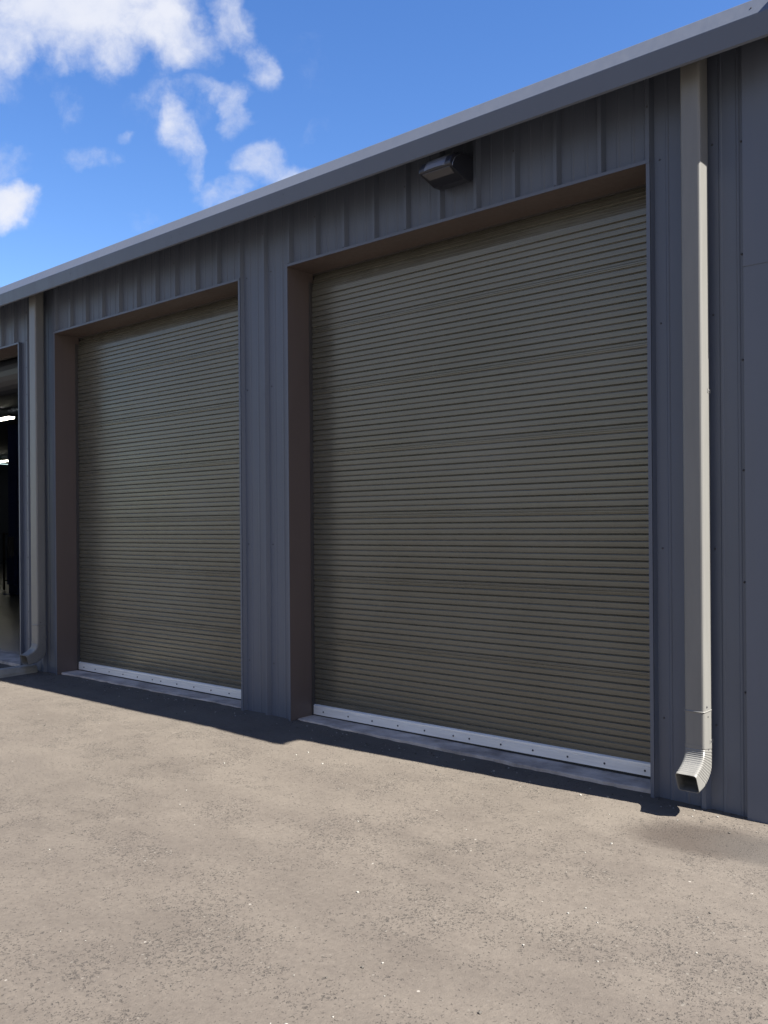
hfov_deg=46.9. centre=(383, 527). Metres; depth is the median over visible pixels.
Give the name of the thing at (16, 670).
parking block
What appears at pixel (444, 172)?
wall light
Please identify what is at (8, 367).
roll up door
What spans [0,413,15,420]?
strip light
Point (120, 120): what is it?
sky
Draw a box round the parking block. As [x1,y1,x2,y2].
[0,664,37,677]
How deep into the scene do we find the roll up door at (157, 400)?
8.67 m
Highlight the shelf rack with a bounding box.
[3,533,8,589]
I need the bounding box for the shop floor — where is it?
[0,564,19,652]
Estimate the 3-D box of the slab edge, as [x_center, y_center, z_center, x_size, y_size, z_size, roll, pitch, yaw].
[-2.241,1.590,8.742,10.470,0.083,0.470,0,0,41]
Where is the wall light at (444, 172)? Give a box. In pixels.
[419,152,472,190]
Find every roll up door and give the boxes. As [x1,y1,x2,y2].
[0,356,17,397]
[75,297,240,699]
[309,187,650,778]
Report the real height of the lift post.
4.088 m
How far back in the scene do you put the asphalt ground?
3.92 m
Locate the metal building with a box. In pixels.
[0,0,767,823]
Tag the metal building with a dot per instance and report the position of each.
(384, 434)
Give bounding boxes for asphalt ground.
[0,663,767,1023]
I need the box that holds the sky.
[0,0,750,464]
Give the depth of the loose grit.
5.18 m
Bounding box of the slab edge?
[0,650,650,793]
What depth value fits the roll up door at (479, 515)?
6.16 m
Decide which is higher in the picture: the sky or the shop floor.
the sky
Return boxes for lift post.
[4,424,19,594]
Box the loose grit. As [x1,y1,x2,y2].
[4,674,764,1023]

